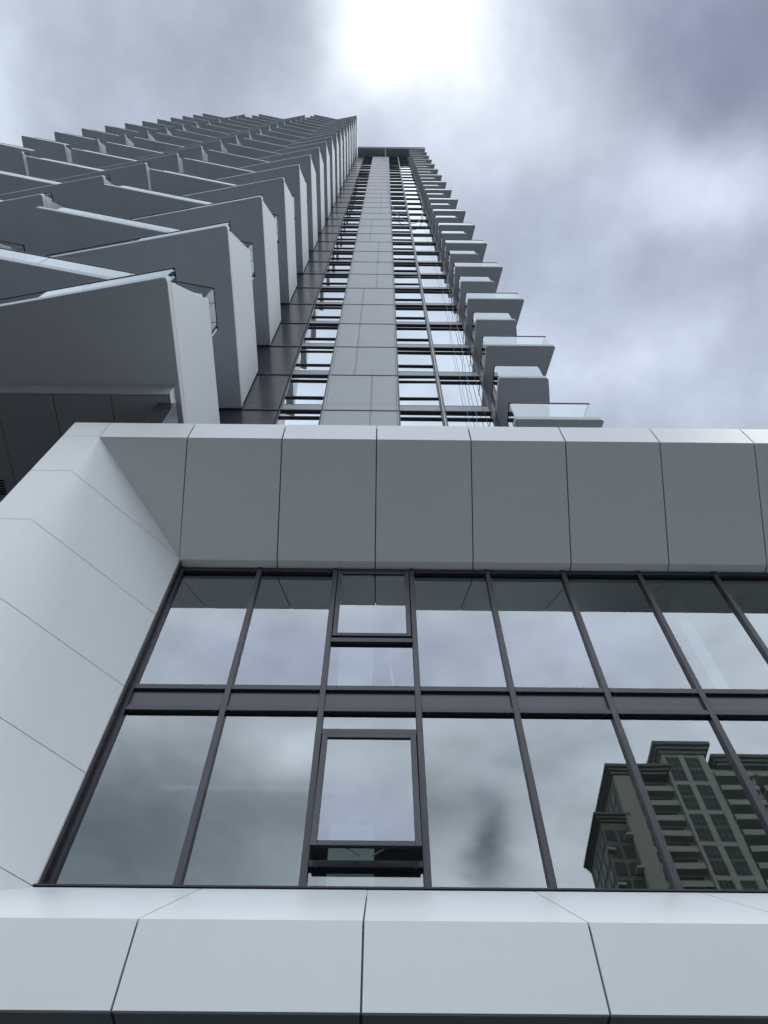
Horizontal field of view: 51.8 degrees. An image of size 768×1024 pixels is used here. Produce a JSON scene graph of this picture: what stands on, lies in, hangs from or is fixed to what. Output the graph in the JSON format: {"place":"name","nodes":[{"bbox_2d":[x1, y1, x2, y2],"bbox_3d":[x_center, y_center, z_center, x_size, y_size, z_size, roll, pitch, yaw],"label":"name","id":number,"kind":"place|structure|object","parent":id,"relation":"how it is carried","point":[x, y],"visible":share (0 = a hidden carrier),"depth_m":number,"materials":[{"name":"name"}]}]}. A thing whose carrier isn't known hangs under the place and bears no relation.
{"place":"outdoors","nodes":[
{"label":"outdoors","id":0,"kind":"place"},
{"bbox_2d":[0,0,767,429],"label":"sky","id":1,"kind":"structure","parent":0,"point":[610,156],"materials":[{"name":"grey"}]},
{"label":"pavement","id":2,"kind":"structure","parent":0,"visible":0},
{"bbox_2d":[0,113,739,889],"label":"residential tower","id":3,"kind":"structure","parent":2,"relation":"on","point":[238,269],"depth_m":24.63,"materials":[{"name":"concrete"}]},
{"bbox_2d":[274,410,321,425],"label":"window","id":4,"kind":"structure","parent":3,"relation":"in","point":[283,418],"depth_m":21.95,"materials":[{"name":"clear glass"}]},
{"bbox_2d":[280,375,328,408],"bbox_3d":[-2.354,-3.593,23.813,1.233,3.078,0.094,1,-62,0],"label":"window","id":5,"kind":"structure","parent":3,"relation":"in","point":[302,392],"depth_m":23.77,"materials":[{"name":"clear glass"}]},
{"bbox_2d":[291,347,334,373],"bbox_3d":[-2.346,-5.070,26.585,1.233,3.078,0.094,1,-62,0],"label":"window","id":6,"kind":"structure","parent":3,"relation":"in","point":[308,360],"depth_m":26.56,"materials":[{"name":"clear glass"}]},
{"bbox_2d":[301,324,339,345],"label":"window","id":7,"kind":"structure","parent":3,"relation":"in","point":[315,335],"depth_m":29.38,"materials":[{"name":"clear glass"}]},
{"bbox_2d":[308,304,342,322],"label":"window","id":8,"kind":"structure","parent":3,"relation":"in","point":[320,313],"depth_m":32.14,"materials":[{"name":"clear glass"}]},
{"bbox_2d":[315,288,346,303],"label":"window","id":9,"kind":"structure","parent":3,"relation":"in","point":[325,296],"depth_m":34.94,"materials":[{"name":"clear glass"}]},
{"bbox_2d":[320,274,349,287],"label":"window","id":10,"kind":"structure","parent":3,"relation":"in","point":[338,281],"depth_m":37.73,"materials":[{"name":"clear glass"}]},
{"bbox_2d":[325,262,351,273],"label":"window","id":11,"kind":"structure","parent":3,"relation":"in","point":[339,268],"depth_m":40.49,"materials":[{"name":"clear glass"}]},
{"bbox_2d":[329,251,353,260],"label":"window","id":12,"kind":"structure","parent":3,"relation":"in","point":[335,256],"depth_m":43.42,"materials":[{"name":"clear glass"}]},
{"bbox_2d":[332,242,355,250],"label":"window","id":13,"kind":"structure","parent":3,"relation":"in","point":[337,246],"depth_m":45.91,"materials":[{"name":"clear glass"}]},
{"bbox_2d":[336,233,356,240],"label":"window","id":14,"kind":"structure","parent":3,"relation":"in","point":[341,237],"depth_m":49.00,"materials":[{"name":"clear glass"}]},
{"bbox_2d":[339,226,358,232],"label":"window","id":15,"kind":"structure","parent":3,"relation":"in","point":[342,229],"depth_m":51.64,"materials":[{"name":"clear glass"}]},
{"bbox_2d":[341,219,359,225],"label":"window","id":16,"kind":"structure","parent":3,"relation":"in","point":[345,222],"depth_m":54.04,"materials":[{"name":"clear glass"}]},
{"bbox_2d":[343,213,361,218],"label":"window","id":17,"kind":"structure","parent":3,"relation":"in","point":[347,216],"depth_m":57.19,"materials":[{"name":"clear glass"}]},
{"bbox_2d":[345,208,362,212],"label":"window","id":18,"kind":"structure","parent":3,"relation":"in","point":[349,210],"depth_m":60.05,"materials":[{"name":"clear glass"}]},
{"bbox_2d":[347,203,363,206],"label":"window","id":19,"kind":"structure","parent":3,"relation":"in","point":[349,204],"depth_m":62.80,"materials":[{"name":"clear glass"}]},
{"bbox_2d":[349,198,364,201],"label":"window","id":20,"kind":"structure","parent":3,"relation":"in","point":[351,199],"depth_m":65.63,"materials":[{"name":"clear glass"}]},
{"bbox_2d":[350,194,364,197],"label":"window","id":21,"kind":"structure","parent":3,"relation":"in","point":[352,195],"depth_m":67.73,"materials":[{"name":"clear glass"}]},
{"bbox_2d":[352,190,365,192],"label":"window","id":22,"kind":"structure","parent":3,"relation":"in","point":[354,191],"depth_m":71.31,"materials":[{"name":"clear glass"}]},
{"bbox_2d":[353,186,366,188],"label":"window","id":23,"kind":"structure","parent":3,"relation":"in","point":[355,187],"depth_m":74.23,"materials":[{"name":"clear glass"}]},
{"bbox_2d":[354,182,367,185],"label":"window","id":24,"kind":"structure","parent":3,"relation":"in","point":[356,184],"depth_m":76.69,"materials":[{"name":"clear glass"}]},
{"bbox_2d":[389,174,400,176],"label":"window","id":25,"kind":"structure","parent":3,"relation":"in","point":[390,175],"depth_m":85.17,"materials":[{"name":"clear glass"}]},
{"bbox_2d":[389,177,401,179],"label":"window","id":26,"kind":"structure","parent":3,"relation":"in","point":[393,178],"depth_m":82.24,"materials":[{"name":"clear glass"}]},
{"bbox_2d":[390,180,401,182],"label":"window","id":27,"kind":"structure","parent":3,"relation":"in","point":[391,181],"depth_m":79.47,"materials":[{"name":"grey glass"}]},
{"bbox_2d":[390,186,402,189],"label":"window","id":28,"kind":"structure","parent":3,"relation":"in","point":[391,188],"depth_m":73.89,"materials":[{"name":"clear glass"}]},
{"bbox_2d":[390,183,402,185],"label":"window","id":29,"kind":"structure","parent":3,"relation":"in","point":[391,184],"depth_m":76.96,"materials":[{"name":"grey glass"}]},
{"bbox_2d":[390,190,403,193],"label":"window","id":30,"kind":"structure","parent":3,"relation":"in","point":[391,191],"depth_m":70.51,"materials":[{"name":"grey glass"}]},
{"bbox_2d":[390,194,404,197],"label":"window","id":31,"kind":"structure","parent":3,"relation":"in","point":[391,195],"depth_m":68.31,"materials":[{"name":"grey glass"}]},
{"bbox_2d":[390,198,405,202],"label":"window","id":32,"kind":"structure","parent":3,"relation":"in","point":[392,200],"depth_m":64.98,"materials":[{"name":"grey glass"}]},
{"bbox_2d":[390,203,406,207],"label":"window","id":33,"kind":"structure","parent":3,"relation":"in","point":[394,205],"depth_m":62.90,"materials":[{"name":"grey glass"}]},
{"bbox_2d":[391,208,406,212],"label":"window","id":34,"kind":"structure","parent":3,"relation":"in","point":[396,210],"depth_m":60.16,"materials":[{"name":"grey glass"}]},
{"bbox_2d":[391,214,408,218],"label":"window","id":35,"kind":"structure","parent":3,"relation":"in","point":[393,216],"depth_m":57.43,"materials":[{"name":"grey glass"}]},
{"bbox_2d":[391,220,409,225],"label":"window","id":36,"kind":"structure","parent":3,"relation":"in","point":[393,222],"depth_m":54.37,"materials":[{"name":"grey glass"}]},
{"bbox_2d":[391,226,410,233],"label":"window","id":37,"kind":"structure","parent":3,"relation":"in","point":[395,230],"depth_m":51.68,"materials":[{"name":"grey glass"}]},
{"bbox_2d":[392,235,412,241],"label":"window","id":38,"kind":"structure","parent":3,"relation":"in","point":[395,238],"depth_m":48.86,"materials":[{"name":"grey glass"}]},
{"bbox_2d":[392,242,413,250],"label":"window","id":39,"kind":"structure","parent":3,"relation":"in","point":[395,246],"depth_m":46.10,"materials":[{"name":"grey glass"}]},
{"bbox_2d":[392,252,415,261],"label":"window","id":40,"kind":"structure","parent":3,"relation":"in","point":[397,257],"depth_m":43.31,"materials":[{"name":"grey glass"}]},
{"bbox_2d":[386,168,422,223],"bbox_3d":[1.607,-32.198,77.132,2.960,54.570,0.042,1,-62,0],"label":"cable","id":41,"kind":"object","parent":3,"relation":"hanging from","point":[396,213],"visible":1,"depth_m":60.70,"materials":[{"name":"white plastic"}]},
{"bbox_2d":[393,262,417,273],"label":"window","id":42,"kind":"structure","parent":3,"relation":"in","point":[397,268],"depth_m":40.48,"materials":[{"name":"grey glass"}]},
{"bbox_2d":[393,275,420,287],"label":"window","id":43,"kind":"structure","parent":3,"relation":"in","point":[400,281],"depth_m":37.82,"materials":[{"name":"grey glass"}]},
{"bbox_2d":[401,174,413,176],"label":"window","id":44,"kind":"structure","parent":3,"relation":"in","point":[403,175],"depth_m":85.30,"materials":[{"name":"grey glass"}]},
{"bbox_2d":[402,177,414,179],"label":"window","id":45,"kind":"structure","parent":3,"relation":"in","point":[403,178],"depth_m":82.38,"materials":[{"name":"grey glass"}]},
{"bbox_2d":[394,289,423,304],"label":"window","id":46,"kind":"structure","parent":3,"relation":"in","point":[403,297],"depth_m":34.93,"materials":[{"name":"grey glass"}]},
{"bbox_2d":[402,180,415,182],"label":"window","id":47,"kind":"structure","parent":3,"relation":"in","point":[404,181],"depth_m":79.63,"materials":[{"name":"grey glass"}]},
{"bbox_2d":[403,183,416,185],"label":"window","id":48,"kind":"structure","parent":3,"relation":"in","point":[404,184],"depth_m":77.03,"materials":[{"name":"grey glass"}]},
{"bbox_2d":[394,305,426,323],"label":"window","id":49,"kind":"structure","parent":3,"relation":"in","point":[403,314],"depth_m":32.15,"materials":[{"name":"grey glass"}]},
{"bbox_2d":[404,187,417,189],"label":"window","id":50,"kind":"structure","parent":3,"relation":"in","point":[405,188],"depth_m":73.93,"materials":[{"name":"grey glass"}]},
{"bbox_2d":[404,190,419,193],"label":"window","id":51,"kind":"structure","parent":3,"relation":"in","point":[406,192],"depth_m":71.03,"materials":[{"name":"grey glass"}]},
{"bbox_2d":[395,324,430,346],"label":"window","id":52,"kind":"structure","parent":3,"relation":"in","point":[406,336],"depth_m":29.38,"materials":[{"name":"grey glass"}]},
{"bbox_2d":[405,195,420,197],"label":"window","id":53,"kind":"structure","parent":3,"relation":"in","point":[407,196],"depth_m":68.35,"materials":[{"name":"clear glass"}]},
{"bbox_2d":[406,199,422,202],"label":"window","id":54,"kind":"structure","parent":3,"relation":"in","point":[407,200],"depth_m":65.29,"materials":[{"name":"clear glass"}]},
{"bbox_2d":[407,204,423,207],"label":"window","id":55,"kind":"structure","parent":3,"relation":"in","point":[408,205],"depth_m":62.53,"materials":[{"name":"clear glass"}]},
{"bbox_2d":[396,348,435,374],"bbox_3d":[1.046,-5.037,26.593,1.243,3.078,0.094,1,-62,0],"label":"window","id":56,"kind":"structure","parent":3,"relation":"in","point":[409,361],"depth_m":26.59,"materials":[{"name":"clear glass"}]},
{"bbox_2d":[408,208,426,213],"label":"window","id":57,"kind":"structure","parent":3,"relation":"in","point":[409,210],"depth_m":59.91,"materials":[{"name":"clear glass"}]},
{"bbox_2d":[409,214,427,219],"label":"window","id":58,"kind":"structure","parent":3,"relation":"in","point":[411,216],"depth_m":57.09,"materials":[{"name":"clear glass"}]},
{"bbox_2d":[397,376,441,410],"bbox_3d":[1.038,-3.560,23.822,1.243,3.078,0.094,1,-62,0],"label":"window","id":59,"kind":"structure","parent":3,"relation":"in","point":[414,393],"depth_m":23.77,"materials":[{"name":"clear glass"}]},
{"bbox_2d":[410,220,429,225],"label":"window","id":60,"kind":"structure","parent":3,"relation":"in","point":[421,223],"depth_m":54.50,"materials":[{"name":"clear glass"}]},
{"bbox_2d":[399,411,444,425],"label":"window","id":61,"kind":"structure","parent":3,"relation":"in","point":[405,419],"depth_m":21.96,"materials":[{"name":"clear glass"}]},
{"bbox_2d":[411,227,432,233],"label":"window","id":62,"kind":"structure","parent":3,"relation":"in","point":[415,230],"depth_m":51.73,"materials":[{"name":"clear glass"}]},
{"bbox_2d":[412,234,435,241],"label":"window","id":63,"kind":"structure","parent":3,"relation":"in","point":[416,238],"depth_m":48.94,"materials":[{"name":"clear glass"}]},
{"bbox_2d":[414,243,438,251],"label":"window","id":64,"kind":"structure","parent":3,"relation":"in","point":[419,247],"depth_m":46.12,"materials":[{"name":"clear glass"}]},
{"bbox_2d":[416,253,441,261],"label":"window","id":65,"kind":"structure","parent":3,"relation":"in","point":[421,257],"depth_m":43.37,"materials":[{"name":"clear glass"}]},
{"bbox_2d":[418,263,446,274],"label":"window","id":66,"kind":"structure","parent":3,"relation":"in","point":[423,268],"depth_m":40.47,"materials":[{"name":"clear glass"}]},
{"bbox_2d":[420,276,450,288],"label":"window","id":67,"kind":"structure","parent":3,"relation":"in","point":[433,282],"depth_m":37.72,"materials":[{"name":"clear glass"}]},
{"bbox_2d":[422,289,456,304],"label":"window","id":68,"kind":"structure","parent":3,"relation":"in","point":[431,297],"depth_m":34.98,"materials":[{"name":"clear glass"}]},
{"bbox_2d":[409,164,478,425],"bbox_3d":[2.871,-24.898,63.495,0.537,98.500,0.049,1,-62,0],"label":"rope","id":69,"kind":"object","parent":3,"relation":"hanging from","point":[457,327],"visible":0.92,"depth_m":28.39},
{"bbox_2d":[425,305,462,323],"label":"window","id":70,"kind":"structure","parent":3,"relation":"in","point":[435,315],"depth_m":32.21,"materials":[{"name":"clear glass"}]},
{"bbox_2d":[425,225,469,423],"bbox_3d":[2.523,-11.470,38.357,0.398,41.500,0.050,-6,-62,3],"label":"rope","id":71,"kind":"object","parent":3,"relation":"hanging from","point":[451,338],"visible":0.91,"depth_m":28.73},
{"bbox_2d":[429,325,470,347],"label":"window","id":72,"kind":"structure","parent":3,"relation":"in","point":[441,336],"depth_m":29.42,"materials":[{"name":"clear glass"}]},
{"bbox_2d":[415,179,488,426],"bbox_3d":[3.017,-24.906,63.490,0.267,98.500,0.028,1,-62,0],"label":"rope","id":73,"kind":"object","parent":3,"relation":"hanging from","point":[461,321],"visible":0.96,"depth_m":29.75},
{"bbox_2d":[433,348,479,375],"bbox_3d":[2.397,-5.024,26.596,1.360,3.078,0.094,1,-62,0],"label":"window","id":74,"kind":"structure","parent":3,"relation":"in","point":[446,363],"depth_m":26.55,"materials":[{"name":"clear glass"}]},
{"bbox_2d":[438,376,491,410],"bbox_3d":[2.390,-3.547,23.825,1.360,3.077,0.094,1,-62,0],"label":"window","id":75,"kind":"structure","parent":3,"relation":"in","point":[452,392],"depth_m":23.77,"materials":[{"name":"clear glass"}]},
{"bbox_2d":[445,412,496,427],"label":"window","id":76,"kind":"structure","parent":3,"relation":"in","point":[451,419],"depth_m":21.96,"materials":[{"name":"clear glass"}]},
{"bbox_2d":[0,422,767,1023],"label":"podium building","id":77,"kind":"structure","parent":2,"relation":"on","point":[460,854],"depth_m":10.18,"materials":[{"name":"metal"}]},
{"bbox_2d":[154,783,354,795],"bbox_3d":[-1.567,3.369,9.606,2.422,0.124,0.113,1,-62,0],"label":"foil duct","id":78,"kind":"object","parent":77,"relation":"attached to","point":[249,788],"visible":0.94,"depth_m":9.57,"materials":[{"name":"silver metal"}]},
{"bbox_2d":[310,734,421,856],"bbox_3d":[-0.174,2.926,8.436,1.089,1.685,0.206,1,-62,0],"label":"sash window","id":79,"kind":"structure","parent":77,"relation":"in","point":[314,843],"depth_m":8.14,"materials":[{"name":"black metal"}]},
{"bbox_2d":[332,571,410,637],"bbox_3d":[-0.166,1.333,11.601,1.089,1.640,0.042,1,-62,0],"label":"sash window","id":80,"kind":"structure","parent":77,"relation":"in","point":[341,573],"depth_m":11.40,"materials":[{"name":"black metal"}]},
{"bbox_2d":[382,648,395,685],"bbox_3d":[0.013,2.638,11.730,0.418,2.623,0.114,17,-63,-9],"label":"foil duct","id":81,"kind":"object","parent":77,"relation":"attached to","point":[387,651],"visible":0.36,"depth_m":12.19,"materials":[{"name":"silver metal"}]}
]}

